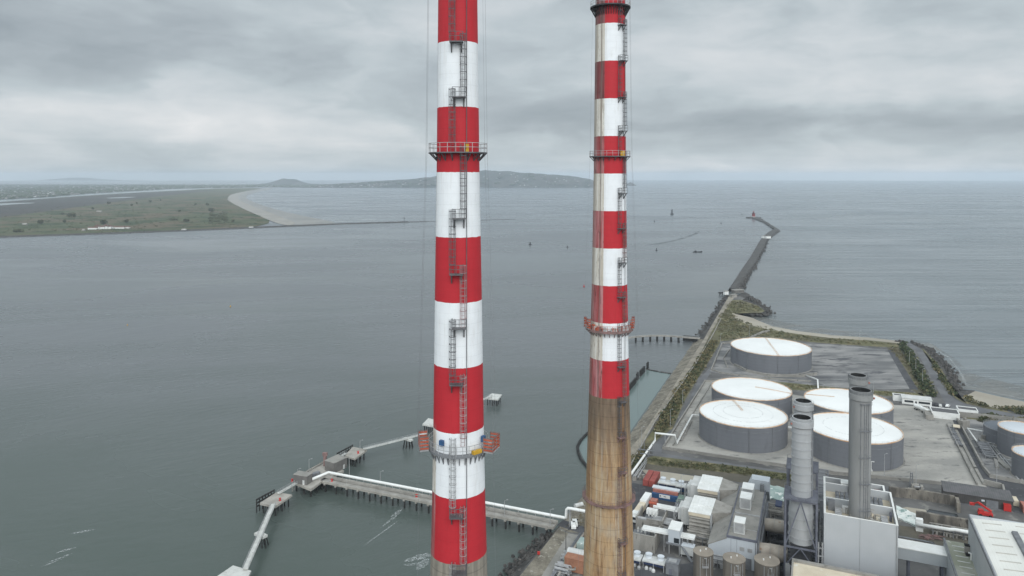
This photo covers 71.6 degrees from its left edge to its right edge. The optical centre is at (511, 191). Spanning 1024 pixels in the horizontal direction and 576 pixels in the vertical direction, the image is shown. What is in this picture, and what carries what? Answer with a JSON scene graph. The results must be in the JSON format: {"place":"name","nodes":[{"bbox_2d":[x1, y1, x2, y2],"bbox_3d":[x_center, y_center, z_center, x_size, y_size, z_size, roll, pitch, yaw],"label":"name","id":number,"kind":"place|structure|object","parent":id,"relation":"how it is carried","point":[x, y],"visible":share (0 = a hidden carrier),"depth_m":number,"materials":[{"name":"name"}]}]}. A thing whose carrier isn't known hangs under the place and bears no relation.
{"place":"outdoors","nodes":[
{"label":"outdoors","id":0,"kind":"place"},
{"bbox_2d":[14,178,140,180],"bbox_3d":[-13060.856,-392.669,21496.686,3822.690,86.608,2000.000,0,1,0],"label":"hill","id":1,"kind":"structure","parent":0,"point":[77,179],"depth_m":20811.38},
{"bbox_2d":[0,190,212,216],"bbox_3d":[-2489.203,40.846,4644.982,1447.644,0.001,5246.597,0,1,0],"label":"water channel","id":2,"kind":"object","parent":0,"point":[40,205],"visible":0.86,"depth_m":4062.66,"materials":[{"name":"liquid"}]},
{"bbox_2d":[0,187,262,201],"bbox_3d":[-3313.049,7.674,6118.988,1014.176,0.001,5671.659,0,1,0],"label":"estuary flats","id":3,"kind":"structure","parent":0,"point":[112,193],"depth_m":6259.85,"materials":[{"name":"soil"}]},
{"bbox_2d":[0,188,268,235],"bbox_3d":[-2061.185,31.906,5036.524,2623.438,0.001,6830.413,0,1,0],"label":"island","id":4,"kind":"structure","parent":0,"point":[141,211],"depth_m":2578.22,"materials":[{"name":"plant"}]},
{"bbox_2d":[1,198,261,232],"bbox_3d":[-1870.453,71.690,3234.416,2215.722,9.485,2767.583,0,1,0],"label":"scrub","id":5,"kind":"object","parent":4,"relation":"on","point":[220,217],"visible":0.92,"depth_m":2397.35,"materials":[{"name":"green plant"}]},
{"bbox_2d":[0,219,509,237],"bbox_3d":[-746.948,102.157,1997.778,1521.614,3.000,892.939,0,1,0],"label":"sea wall","id":6,"kind":"structure","parent":4,"relation":"on","point":[209,229],"depth_m":1940.04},
{"bbox_2d":[0,184,327,198],"bbox_3d":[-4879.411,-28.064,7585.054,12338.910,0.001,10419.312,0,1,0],"label":"coast","id":7,"kind":"structure","parent":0,"point":[43,185],"depth_m":9570.45},
{"bbox_2d":[0,173,589,198],"bbox_3d":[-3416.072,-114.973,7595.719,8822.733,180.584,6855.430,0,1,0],"label":"town","id":8,"kind":"object","parent":7,"relation":"on","point":[26,192],"visible":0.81,"depth_m":8435.58,"materials":[{"name":"concrete"}]},
{"bbox_2d":[228,189,294,224],"bbox_3d":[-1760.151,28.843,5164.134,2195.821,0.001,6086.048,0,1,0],"label":"sand bar","id":9,"kind":"object","parent":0,"point":[233,199],"visible":0.94,"depth_m":2934.52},
{"bbox_2d":[238,188,333,224],"bbox_3d":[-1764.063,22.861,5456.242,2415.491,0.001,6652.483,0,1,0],"label":"tidal sand","id":10,"kind":"structure","parent":0,"point":[297,219],"depth_m":2689.19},
{"bbox_2d":[256,178,319,184],"bbox_3d":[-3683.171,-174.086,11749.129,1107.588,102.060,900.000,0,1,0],"label":"islet","id":11,"kind":"object","parent":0,"point":[282,181],"visible":0.88,"depth_m":11419.43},
{"bbox_2d":[284,170,593,187],"bbox_3d":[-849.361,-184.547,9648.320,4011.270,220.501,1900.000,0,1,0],"label":"headland","id":12,"kind":"structure","parent":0,"point":[507,179],"depth_m":8885.31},
{"bbox_2d":[0,180,1023,575],"bbox_3d":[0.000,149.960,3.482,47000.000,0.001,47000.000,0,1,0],"label":"sea","id":13,"kind":"structure","parent":0,"point":[166,408],"depth_m":669.95,"materials":[{"name":"liquid"}]},
{"bbox_2d":[218,565,250,575],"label":"mooring platform","id":14,"kind":"structure","parent":13,"relation":"in","point":[233,570],"depth_m":259.35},
{"bbox_2d":[254,531,268,548],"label":"pile trestle","id":15,"kind":"object","parent":13,"relation":"in","point":[264,536],"visible":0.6,"depth_m":285.93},
{"bbox_2d":[242,502,275,569],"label":"walkway","id":16,"kind":"structure","parent":15,"relation":"on","point":[255,544],"depth_m":282.13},
{"bbox_2d":[256,489,291,515],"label":"mooring platform","id":17,"kind":"structure","parent":13,"relation":"in","point":[273,498],"depth_m":317.79,"materials":[{"name":"concrete"}]},
{"bbox_2d":[292,462,343,496],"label":"jetty head","id":18,"kind":"object","parent":13,"relation":"in","point":[313,485],"visible":0.56,"depth_m":338.19},
{"bbox_2d":[293,471,311,484],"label":"cabin","id":19,"kind":"object","parent":18,"relation":"on","point":[302,477],"visible":1,"depth_m":334.04,"materials":[{"name":"concrete"}]},
{"bbox_2d":[324,454,346,471],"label":"cabin","id":20,"kind":"object","parent":18,"relation":"on","point":[336,463],"visible":0.98,"depth_m":348.70,"materials":[{"name":"concrete"}]},
{"bbox_2d":[337,444,366,466],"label":"mooring platform","id":21,"kind":"structure","parent":13,"relation":"in","point":[352,453],"depth_m":371.24,"materials":[{"name":"concrete"}]},
{"bbox_2d":[319,475,557,534],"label":"trestle","id":22,"kind":"object","parent":13,"relation":"in","point":[357,487],"visible":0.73,"depth_m":319.10,"materials":[{"name":"concrete"}]},
{"bbox_2d":[312,471,584,527],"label":"pipeline","id":23,"kind":"object","parent":22,"relation":"on","point":[324,475],"visible":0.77,"depth_m":319.77,"materials":[{"name":"white paint"}]},
{"bbox_2d":[628,334,699,342],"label":"footbridge","id":24,"kind":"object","parent":13,"relation":"in","point":[690,338],"visible":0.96,"depth_m":639.50,"materials":[{"name":"concrete"}]},
{"bbox_2d":[729,216,780,288],"bbox_3d":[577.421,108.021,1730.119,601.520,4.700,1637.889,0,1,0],"label":"breakwater","id":25,"kind":"object","parent":13,"relation":"in","point":[748,266],"visible":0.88,"depth_m":1278.41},
{"bbox_2d":[0,0,1023,180],"label":"sky","id":26,"kind":"structure","parent":0,"point":[143,90],"materials":[{"name":"grey"}]},
{"bbox_2d":[520,529,567,575],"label":"quay","id":27,"kind":"structure","parent":0,"point":[538,565],"depth_m":272.05,"materials":[{"name":"concrete"}]},
{"bbox_2d":[542,533,577,575],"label":"quay path","id":28,"kind":"structure","parent":0,"point":[568,541],"depth_m":274.93,"materials":[{"name":"concrete"}]},
{"bbox_2d":[559,500,584,532],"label":"quay","id":29,"kind":"structure","parent":0,"point":[575,514],"depth_m":303.08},
{"bbox_2d":[579,370,669,463],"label":"pond","id":30,"kind":"structure","parent":0,"point":[649,384],"depth_m":486.22,"materials":[{"name":"liquid"}]},
{"bbox_2d":[632,483,683,530],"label":"works road","id":31,"kind":"structure","parent":0,"point":[640,490],"depth_m":323.92,"materials":[{"name":"asphalt"}]},
{"bbox_2d":[632,492,651,522],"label":"lorry","id":32,"kind":"object","parent":31,"relation":"on","point":[645,499],"visible":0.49,"depth_m":308.34,"materials":[{"name":"white paint"}]},
{"bbox_2d":[652,484,679,501],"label":"shipping container","id":33,"kind":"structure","parent":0,"point":[664,493],"depth_m":320.15,"materials":[{"name":"metal"}]},
{"bbox_2d":[631,296,733,460],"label":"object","id":34,"kind":"structure","parent":0,"point":[635,446],"depth_m":520.91,"materials":[{"name":"concrete"}]},
{"bbox_2d":[643,463,790,487],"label":"mud bank","id":35,"kind":"structure","parent":0,"point":[741,478],"depth_m":347.77,"materials":[{"name":"soil"}]},
{"bbox_2d":[645,456,790,479],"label":"grass bank","id":36,"kind":"structure","parent":0,"point":[674,460],"depth_m":356.14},
{"bbox_2d":[649,458,790,480],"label":"scrub","id":37,"kind":"object","parent":36,"relation":"on","point":[732,470],"visible":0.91,"depth_m":353.31,"materials":[{"name":"green plant"}]},
{"bbox_2d":[507,294,1023,575],"bbox_3d":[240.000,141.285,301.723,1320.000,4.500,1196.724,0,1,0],"label":"ground","id":38,"kind":"structure","parent":0,"point":[923,569],"depth_m":359.98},
{"bbox_2d":[417,0,496,575],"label":"chimney","id":39,"kind":"object","parent":38,"relation":"on","point":[458,531],"visible":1,"depth_m":90.08,"materials":[{"name":"paint"}]},
{"bbox_2d":[483,431,499,453],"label":"work cradle","id":40,"kind":"object","parent":39,"relation":"hanging from","point":[491,448],"visible":1,"depth_m":90.81,"materials":[{"name":"orange paint"}]},
{"bbox_2d":[498,532,551,575],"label":"quay boulders","id":41,"kind":"object","parent":38,"relation":"on","point":[524,555],"visible":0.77,"depth_m":278.34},
{"bbox_2d":[552,550,571,575],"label":"pipe rack","id":42,"kind":"object","parent":38,"relation":"on","point":[560,564],"visible":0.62,"depth_m":260.45,"materials":[{"name":"grey metal"}]},
{"bbox_2d":[564,552,583,573],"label":"shipping container","id":43,"kind":"object","parent":38,"relation":"on","point":[571,559],"visible":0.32,"depth_m":261.13,"materials":[{"name":"orange metal"}]},
{"bbox_2d":[578,0,641,575],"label":"chimney","id":44,"kind":"object","parent":38,"relation":"on","point":[608,495],"visible":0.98,"depth_m":156.86,"materials":[{"name":"paint"}]},
{"bbox_2d":[633,526,659,553],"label":"transformer bay","id":45,"kind":"object","parent":38,"relation":"on","point":[645,543],"visible":0.55,"depth_m":275.92,"materials":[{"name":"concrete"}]},
{"bbox_2d":[635,506,667,534],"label":"transformer bay","id":46,"kind":"object","parent":38,"relation":"on","point":[641,522],"visible":0.7,"depth_m":291.31,"materials":[{"name":"concrete"}]},
{"bbox_2d":[635,563,692,575],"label":"works apron","id":47,"kind":"object","parent":38,"relation":"on","point":[686,569],"visible":0.5,"depth_m":261.75,"materials":[{"name":"concrete"}]},
{"bbox_2d":[642,552,665,572],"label":"cooling unit","id":48,"kind":"object","parent":47,"relation":"on","point":[659,560],"visible":0.98,"depth_m":263.38,"materials":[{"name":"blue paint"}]},
{"bbox_2d":[665,557,680,575],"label":"switch room","id":49,"kind":"object","parent":47,"relation":"on","point":[672,566],"visible":1,"depth_m":259.61,"materials":[{"name":"grey metal"}]},
{"bbox_2d":[641,469,693,480],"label":"sand patch","id":50,"kind":"object","parent":38,"relation":"on","point":[668,475],"visible":0.62,"depth_m":344.29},
{"bbox_2d":[631,339,718,469],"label":"scrub","id":51,"kind":"object","parent":38,"relation":"on","point":[686,385],"visible":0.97,"depth_m":470.52,"materials":[{"name":"green plant"}]},
{"bbox_2d":[635,334,719,454],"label":"verge strip","id":52,"kind":"object","parent":38,"relation":"on","point":[649,440],"visible":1,"depth_m":419.66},
{"bbox_2d":[666,520,692,562],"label":"duct tower","id":53,"kind":"structure","parent":38,"relation":"on","point":[675,529],"depth_m":273.53,"materials":[{"name":"metal"}]},
{"bbox_2d":[686,526,710,546],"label":"pipe rack","id":54,"kind":"object","parent":38,"relation":"on","point":[701,538],"visible":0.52,"depth_m":280.68,"materials":[{"name":"grey metal"}]},
{"bbox_2d":[674,495,732,532],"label":"intake house","id":55,"kind":"structure","parent":38,"relation":"on","point":[701,512],"depth_m":288.75,"materials":[{"name":"white paint"}]},
{"bbox_2d":[693,546,713,575],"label":"silo","id":56,"kind":"object","parent":38,"relation":"on","point":[702,560],"visible":1,"depth_m":254.55,"materials":[{"name":"white paint"}]},
{"bbox_2d":[684,474,738,500],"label":"intake house","id":57,"kind":"structure","parent":38,"relation":"on","point":[715,487],"depth_m":311.18,"materials":[{"name":"white paint"}]},
{"bbox_2d":[723,552,745,575],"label":"silo","id":58,"kind":"object","parent":38,"relation":"on","point":[733,563],"visible":1,"depth_m":250.16,"materials":[{"name":"white paint"}]},
{"bbox_2d":[707,474,769,570],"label":"turbine hall","id":59,"kind":"structure","parent":38,"relation":"on","point":[723,538],"depth_m":275.31,"materials":[{"name":"metal"}]},
{"bbox_2d":[733,515,745,534],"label":"roof ventilator","id":60,"kind":"object","parent":59,"relation":"on","point":[739,525],"visible":1,"depth_m":267.12,"materials":[{"name":"white paint"}]},
{"bbox_2d":[739,491,751,509],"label":"roof ventilator","id":61,"kind":"object","parent":59,"relation":"on","point":[745,500],"visible":1,"depth_m":286.91,"materials":[{"name":"white paint"}]},
{"bbox_2d":[754,553,779,575],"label":"silo","id":62,"kind":"object","parent":38,"relation":"on","point":[765,564],"visible":1,"depth_m":249.21,"materials":[{"name":"white paint"}]},
{"bbox_2d":[759,542,787,575],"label":"exhaust duct","id":63,"kind":"object","parent":38,"relation":"on","point":[777,551],"visible":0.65,"depth_m":260.74,"materials":[{"name":"metal"}]},
{"bbox_2d":[764,517,783,545],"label":"exhaust duct","id":64,"kind":"object","parent":38,"relation":"on","point":[774,525],"visible":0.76,"depth_m":280.71,"materials":[{"name":"metal"}]},
{"bbox_2d":[770,485,783,500],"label":"sheeting","id":65,"kind":"object","parent":38,"relation":"on","point":[776,492],"visible":0.48,"depth_m":323.82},
{"bbox_2d":[783,413,822,575],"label":"exhaust stack","id":66,"kind":"object","parent":38,"relation":"on","point":[800,494],"visible":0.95,"depth_m":250.49,"materials":[{"name":"metal"}]},
{"bbox_2d":[786,398,822,560],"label":"exhaust stack","id":67,"kind":"object","parent":38,"relation":"on","point":[803,405],"visible":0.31,"depth_m":268.94,"materials":[{"name":"metal"}]},
{"bbox_2d":[709,343,908,388],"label":"yard","id":68,"kind":"structure","parent":38,"relation":"on","point":[833,365],"depth_m":539.86,"materials":[{"name":"concrete"}]},
{"bbox_2d":[729,336,812,373],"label":"storage tank","id":69,"kind":"object","parent":68,"relation":"on","point":[770,355],"visible":0.98,"depth_m":531.79,"materials":[{"name":"grey metal"}]},
{"bbox_2d":[734,363,816,376],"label":"wall","id":70,"kind":"structure","parent":68,"relation":"on","point":[772,375],"depth_m":516.67,"materials":[{"name":"concrete"}]},
{"bbox_2d":[818,468,828,524],"bbox_3d":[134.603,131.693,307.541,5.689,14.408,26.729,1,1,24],"label":"ladder","id":71,"kind":"object","parent":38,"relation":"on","point":[820,492],"visible":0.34,"depth_m":304.29,"materials":[{"name":"grey metal"}]},
{"bbox_2d":[666,382,985,486],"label":"tank yard","id":72,"kind":"structure","parent":38,"relation":"on","point":[931,449],"depth_m":379.68,"materials":[{"name":"concrete"}]},
{"bbox_2d":[631,414,698,474],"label":"pipeline","id":73,"kind":"object","parent":72,"relation":"on","point":[646,452],"visible":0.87,"depth_m":379.70,"materials":[{"name":"white paint"}]},
{"bbox_2d":[698,398,788,454],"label":"storage tank","id":74,"kind":"object","parent":72,"relation":"on","point":[745,427],"visible":1,"depth_m":380.98,"materials":[{"name":"grey metal"}]},
{"bbox_2d":[711,376,792,420],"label":"storage tank","id":75,"kind":"object","parent":72,"relation":"on","point":[775,394],"visible":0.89,"depth_m":434.05,"materials":[{"name":"grey metal"}]},
{"bbox_2d":[662,380,941,484],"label":"wall","id":76,"kind":"structure","parent":72,"relation":"on","point":[664,447],"depth_m":362.41,"materials":[{"name":"concrete"}]},
{"bbox_2d":[804,387,893,423],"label":"storage tank","id":77,"kind":"object","parent":72,"relation":"on","point":[830,400],"visible":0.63,"depth_m":411.74,"materials":[{"name":"grey metal"}]},
{"bbox_2d":[813,411,904,471],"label":"storage tank","id":78,"kind":"object","parent":72,"relation":"on","point":[830,438],"visible":0.63,"depth_m":359.70,"materials":[{"name":"grey metal"}]},
{"bbox_2d":[929,406,959,419],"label":"gate house","id":79,"kind":"structure","parent":72,"relation":"on","point":[946,413],"depth_m":426.82,"materials":[{"name":"white paint"}]},
{"bbox_2d":[791,558,880,575],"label":"store building","id":80,"kind":"structure","parent":38,"relation":"on","point":[799,567],"depth_m":237.77,"materials":[{"name":"metal"}]},
{"bbox_2d":[773,381,923,395],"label":"bank strip","id":81,"kind":"object","parent":38,"relation":"on","point":[875,391],"visible":0.33,"depth_m":486.62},
{"bbox_2d":[777,346,927,395],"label":"scrub","id":82,"kind":"object","parent":38,"relation":"on","point":[908,366],"visible":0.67,"depth_m":493.89,"materials":[{"name":"green plant"}]},
{"bbox_2d":[896,505,915,526],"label":"sheeting","id":83,"kind":"object","parent":38,"relation":"on","point":[906,515],"visible":0.79,"depth_m":302.49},
{"bbox_2d":[888,347,927,394],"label":"bank strip","id":84,"kind":"object","parent":38,"relation":"on","point":[908,372],"visible":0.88,"depth_m":534.28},
{"bbox_2d":[888,350,917,389],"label":"yard edge","id":85,"kind":"object","parent":84,"relation":"on","point":[906,376],"visible":1,"depth_m":526.13,"materials":[{"name":"concrete"}]},
{"bbox_2d":[901,394,931,405],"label":"gate house","id":86,"kind":"structure","parent":38,"relation":"on","point":[916,399],"depth_m":452.47,"materials":[{"name":"white paint"}]},
{"bbox_2d":[897,341,937,396],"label":"hedge","id":87,"kind":"object","parent":38,"relation":"on","point":[925,384],"visible":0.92,"depth_m":522.13,"materials":[{"name":"green plant"}]},
{"bbox_2d":[898,538,946,575],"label":"link bridge","id":88,"kind":"structure","parent":38,"relation":"on","point":[921,552],"depth_m":243.31,"materials":[{"name":"white paint"}]},
{"bbox_2d":[894,340,965,390],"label":"shore boulders","id":89,"kind":"object","parent":38,"relation":"on","point":[954,380],"visible":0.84,"depth_m":550.12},
{"bbox_2d":[899,525,967,545],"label":"works yard","id":90,"kind":"structure","parent":38,"relation":"on","point":[908,531],"depth_m":287.88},
{"bbox_2d":[916,522,967,533],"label":"pipeline","id":91,"kind":"object","parent":90,"relation":"on","point":[932,527],"visible":0.88,"depth_m":286.87,"materials":[{"name":"white paint"}]},
{"bbox_2d":[929,522,967,539],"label":"pipe rack","id":92,"kind":"object","parent":90,"relation":"on","point":[963,536],"visible":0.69,"depth_m":287.19,"materials":[{"name":"grey metal"}]},
{"bbox_2d":[916,510,967,529],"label":"wall","id":93,"kind":"structure","parent":38,"relation":"on","point":[927,517],"depth_m":295.46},
{"bbox_2d":[943,538,977,575],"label":"annexe","id":94,"kind":"structure","parent":38,"relation":"on","point":[959,562],"depth_m":233.89,"materials":[{"name":"grey metal"}]},
{"bbox_2d":[922,349,1014,413],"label":"dune grass","id":95,"kind":"structure","parent":38,"relation":"on","point":[957,396],"depth_m":464.78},
{"bbox_2d":[929,355,1023,422],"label":"scrub","id":96,"kind":"object","parent":38,"relation":"on","point":[1014,409],"visible":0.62,"depth_m":452.54,"materials":[{"name":"green plant"}]},
{"bbox_2d":[977,441,997,458],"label":"pipe rack","id":97,"kind":"object","parent":38,"relation":"on","point":[988,452],"visible":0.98,"depth_m":374.20,"materials":[{"name":"grey metal"}]},
{"bbox_2d":[960,418,1015,478],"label":"tank pit","id":98,"kind":"object","parent":38,"relation":"on","point":[989,463],"visible":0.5,"depth_m":368.83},
{"bbox_2d":[983,419,1004,445],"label":"storage tank","id":99,"kind":"object","parent":98,"relation":"on","point":[990,430],"visible":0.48,"depth_m":389.20,"materials":[{"name":"grey metal"}]},
{"bbox_2d":[995,419,1023,457],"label":"storage tank","id":100,"kind":"object","parent":98,"relation":"on","point":[1010,434],"visible":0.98,"depth_m":369.82,"materials":[{"name":"grey metal"}]},
{"bbox_2d":[1009,443,1023,479],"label":"storage tank","id":101,"kind":"object","parent":98,"relation":"on","point":[1017,462],"visible":1,"depth_m":343.60,"materials":[{"name":"grey metal"}]},
{"bbox_2d":[953,420,1023,513],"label":"lane","id":102,"kind":"structure","parent":38,"relation":"on","point":[1016,490],"depth_m":336.49,"materials":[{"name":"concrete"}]},
{"bbox_2d":[957,418,1023,483],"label":"wall","id":103,"kind":"structure","parent":38,"relation":"on","point":[990,475],"depth_m":348.91,"materials":[{"name":"concrete"}]},
{"bbox_2d":[968,514,1023,575],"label":"hall","id":104,"kind":"structure","parent":38,"relation":"on","point":[996,547],"depth_m":221.77,"materials":[{"name":"grey metal"}]},
{"bbox_2d":[732,313,862,339],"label":"beach","id":105,"kind":"structure","parent":0,"point":[753,324],"depth_m":660.03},
{"bbox_2d":[706,300,898,347],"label":"dune grass","id":106,"kind":"structure","parent":0,"point":[868,343],"depth_m":651.99,"materials":[{"name":"plant"}]},
{"bbox_2d":[651,341,1012,512],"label":"service road","id":107,"kind":"structure","parent":0,"point":[657,447],"depth_m":370.19,"materials":[{"name":"asphalt"}]},
{"bbox_2d":[941,480,1013,510],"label":"workshop","id":108,"kind":"structure","parent":107,"relation":"on","point":[985,496],"depth_m":315.60,"materials":[{"name":"grey metal"}]},
{"bbox_2d":[823,476,898,575],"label":"boiler house","id":109,"kind":"structure","parent":0,"point":[870,545],"depth_m":245.76,"materials":[{"name":"white paint"}]},
{"bbox_2d":[848,372,869,493],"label":"boiler stack","id":110,"kind":"object","parent":109,"relation":"on","point":[858,379],"visible":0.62,"depth_m":266.64,"materials":[{"name":"metal"}]},
{"bbox_2d":[849,386,874,519],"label":"boiler stack","id":111,"kind":"object","parent":109,"relation":"on","point":[860,455],"visible":0.98,"depth_m":246.78,"materials":[{"name":"metal"}]},
{"bbox_2d":[747,315,1023,398],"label":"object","id":112,"kind":"structure","parent":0,"point":[997,390],"depth_m":509.49,"materials":[{"name":"grey liquid"}]},
{"bbox_2d":[889,486,960,512],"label":"wall","id":113,"kind":"structure","parent":0,"point":[926,495],"depth_m":318.62,"materials":[{"name":"concrete"}]},
{"bbox_2d":[907,343,1023,417],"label":"road","id":114,"kind":"structure","parent":0,"point":[951,401],"depth_m":471.13,"materials":[{"name":"asphalt"}]},
{"label":"verge strip","id":115,"kind":"structure","parent":0,"visible":0},
{"bbox_2d":[959,412,1023,421],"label":"wall","id":116,"kind":"structure","parent":115,"relation":"on","point":[969,415],"depth_m":424.88,"materials":[{"name":"concrete"}]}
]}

